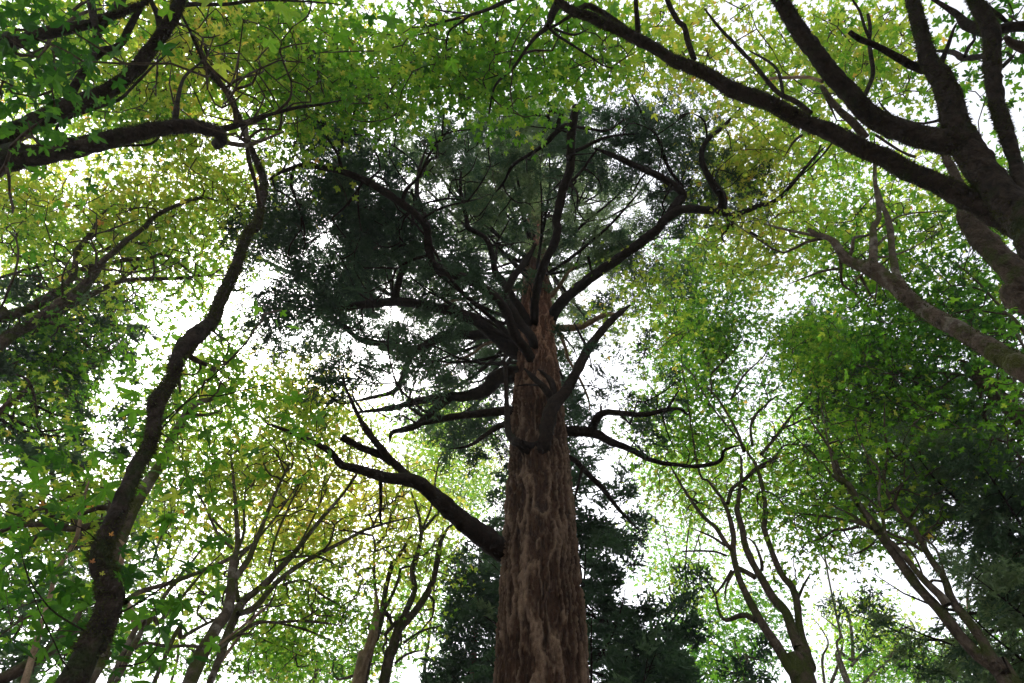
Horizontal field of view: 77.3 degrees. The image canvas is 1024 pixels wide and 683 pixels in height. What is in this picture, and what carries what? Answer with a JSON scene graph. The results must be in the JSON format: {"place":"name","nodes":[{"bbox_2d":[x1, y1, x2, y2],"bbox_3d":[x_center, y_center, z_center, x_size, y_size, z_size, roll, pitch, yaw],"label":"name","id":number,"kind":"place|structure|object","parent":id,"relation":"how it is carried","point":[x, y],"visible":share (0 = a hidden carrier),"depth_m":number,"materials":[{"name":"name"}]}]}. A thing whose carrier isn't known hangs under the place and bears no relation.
{"place":"outdoors","nodes":[
{"label":"outdoors","id":0,"kind":"place"},
{"bbox_2d":[0,0,1023,682],"label":"sky","id":1,"kind":"structure","parent":0,"point":[888,575],"materials":[{"name":"white"}]},
{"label":"ground","id":2,"kind":"structure","parent":0,"visible":0},
{"bbox_2d":[0,481,122,682],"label":"maple tree","id":3,"kind":"object","parent":2,"relation":"on","point":[24,667],"visible":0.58,"depth_m":6.10,"materials":[{"name":"green plant"}]},
{"bbox_2d":[0,249,166,682],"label":"maple tree","id":4,"kind":"object","parent":2,"relation":"on","point":[17,289],"visible":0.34,"depth_m":11.69,"materials":[{"name":"green plant"}]},
{"bbox_2d":[0,458,185,682],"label":"maple tree","id":5,"kind":"object","parent":2,"relation":"on","point":[130,545],"visible":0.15,"depth_m":16.27,"materials":[{"name":"green plant"}]},
{"bbox_2d":[0,491,207,682],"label":"maple tree","id":6,"kind":"object","parent":2,"relation":"on","point":[113,650],"visible":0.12,"depth_m":12.66,"materials":[{"name":"green plant"}]},
{"bbox_2d":[3,295,273,681],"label":"maple tree","id":7,"kind":"object","parent":2,"relation":"on","point":[216,432],"visible":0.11,"depth_m":26.07,"materials":[{"name":"green plant"}]},
{"bbox_2d":[0,112,293,478],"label":"maple tree","id":8,"kind":"object","parent":2,"relation":"on","point":[107,225],"visible":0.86,"depth_m":13.04,"materials":[{"name":"green plant"}]},
{"bbox_2d":[0,331,306,682],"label":"maple tree","id":9,"kind":"object","parent":2,"relation":"on","point":[78,488],"visible":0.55,"depth_m":8.34,"materials":[{"name":"green plant"}]},
{"bbox_2d":[0,0,377,682],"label":"maple tree","id":10,"kind":"object","parent":2,"relation":"on","point":[98,628],"visible":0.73,"depth_m":6.29,"materials":[{"name":"green plant"}]},
{"bbox_2d":[0,0,438,264],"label":"maple tree","id":11,"kind":"object","parent":2,"relation":"on","point":[71,73],"visible":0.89,"depth_m":7.72,"materials":[{"name":"green plant"}]},
{"bbox_2d":[0,0,460,89],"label":"maple tree","id":12,"kind":"object","parent":2,"relation":"on","point":[289,14],"visible":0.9,"depth_m":7.83,"materials":[{"name":"green plant"}]},
{"bbox_2d":[131,412,365,682],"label":"maple tree","id":13,"kind":"object","parent":2,"relation":"on","point":[256,563],"visible":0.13,"depth_m":27.68,"materials":[{"name":"green plant"}]},
{"bbox_2d":[82,307,445,682],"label":"maple tree","id":14,"kind":"object","parent":2,"relation":"on","point":[231,612],"visible":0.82,"depth_m":12.36,"materials":[{"name":"green plant"}]},
{"bbox_2d":[201,609,405,682],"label":"maple tree","id":15,"kind":"object","parent":2,"relation":"on","point":[315,675],"visible":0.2,"depth_m":19.07,"materials":[{"name":"green plant"}]},
{"bbox_2d":[287,380,502,682],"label":"maple tree","id":16,"kind":"object","parent":2,"relation":"on","point":[362,667],"visible":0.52,"depth_m":15.66,"materials":[{"name":"green plant"}]},
{"bbox_2d":[361,369,508,672],"bbox_3d":[-3.092,10.953,26.300,8.110,37.424,8.733,0,-59,0],"label":"maple tree","id":17,"kind":"object","parent":2,"relation":"on","point":[480,480],"visible":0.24,"depth_m":29.27,"materials":[{"name":"green plant"}]},
{"bbox_2d":[415,545,500,682],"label":"tree","id":18,"kind":"object","parent":2,"relation":"on","point":[451,663],"visible":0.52,"depth_m":15.49,"materials":[{"name":"green plant"}]},
{"bbox_2d":[214,56,824,682],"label":"fir tree","id":19,"kind":"object","parent":2,"relation":"on","point":[542,618],"visible":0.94,"depth_m":14.56,"materials":[{"name":"green plant"}]},
{"bbox_2d":[419,364,776,682],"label":"fir tree","id":20,"kind":"object","parent":2,"relation":"on","point":[614,620],"visible":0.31,"depth_m":12.75,"materials":[{"name":"green plant"}]},
{"bbox_2d":[242,0,1023,260],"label":"maple tree","id":21,"kind":"object","parent":2,"relation":"on","point":[989,192],"visible":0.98,"depth_m":10.31,"materials":[{"name":"green plant"}]},
{"bbox_2d":[593,635,705,682],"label":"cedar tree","id":22,"kind":"object","parent":2,"relation":"on","point":[598,680],"visible":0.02,"depth_m":15.70,"materials":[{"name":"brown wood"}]},
{"bbox_2d":[608,413,799,666],"bbox_3d":[8.115,10.554,23.596,9.455,33.194,9.734,0,-59,0],"label":"maple tree","id":23,"kind":"object","parent":2,"relation":"on","point":[677,543],"visible":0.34,"depth_m":26.93,"materials":[{"name":"green plant"}]},
{"bbox_2d":[647,555,817,682],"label":"maple tree","id":24,"kind":"object","parent":2,"relation":"on","point":[735,651],"visible":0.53,"depth_m":18.91,"materials":[{"name":"green plant"}]},
{"bbox_2d":[568,215,921,682],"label":"maple tree","id":25,"kind":"object","parent":2,"relation":"on","point":[714,341],"visible":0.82,"depth_m":15.37,"materials":[{"name":"green plant"}]},
{"bbox_2d":[572,0,932,31],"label":"maple tree","id":26,"kind":"object","parent":2,"relation":"on","point":[612,8],"visible":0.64,"depth_m":8.69,"materials":[{"name":"green plant"}]},
{"bbox_2d":[658,99,1023,383],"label":"maple tree","id":27,"kind":"object","parent":2,"relation":"on","point":[1008,359],"visible":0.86,"depth_m":14.73,"materials":[{"name":"green plant"}]},
{"bbox_2d":[744,389,965,682],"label":"maple tree","id":28,"kind":"object","parent":2,"relation":"on","point":[831,592],"visible":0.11,"depth_m":25.18,"materials":[{"name":"green plant"}]},
{"bbox_2d":[721,346,1021,682],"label":"maple tree","id":29,"kind":"object","parent":2,"relation":"on","point":[1000,669],"visible":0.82,"depth_m":11.05,"materials":[{"name":"green plant"}]},
{"bbox_2d":[780,575,978,682],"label":"maple tree","id":30,"kind":"object","parent":2,"relation":"on","point":[871,664],"visible":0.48,"depth_m":20.55,"materials":[{"name":"green plant"}]},
{"bbox_2d":[776,295,1023,682],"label":"maple tree","id":31,"kind":"object","parent":2,"relation":"on","point":[997,597],"visible":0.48,"depth_m":10.30,"materials":[{"name":"green plant"}]},
{"bbox_2d":[820,221,1023,525],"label":"maple tree","id":32,"kind":"object","parent":2,"relation":"on","point":[996,322],"visible":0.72,"depth_m":11.43,"materials":[{"name":"green plant"}]},
{"bbox_2d":[875,550,1022,682],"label":"maple tree","id":33,"kind":"object","parent":2,"relation":"on","point":[909,670],"visible":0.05,"depth_m":15.18,"materials":[{"name":"green plant"}]},
{"bbox_2d":[897,127,1023,314],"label":"maple tree","id":34,"kind":"object","parent":2,"relation":"on","point":[1002,260],"visible":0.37,"depth_m":9.31,"materials":[{"name":"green plant"}]},
{"bbox_2d":[961,560,989,674],"bbox_3d":[8.779,7.386,8.639,2.586,10.824,0.289,-37,-66,20],"label":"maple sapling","id":35,"kind":"object","parent":2,"relation":"on","point":[969,603],"visible":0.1,"depth_m":12.51,"materials":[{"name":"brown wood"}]}
]}

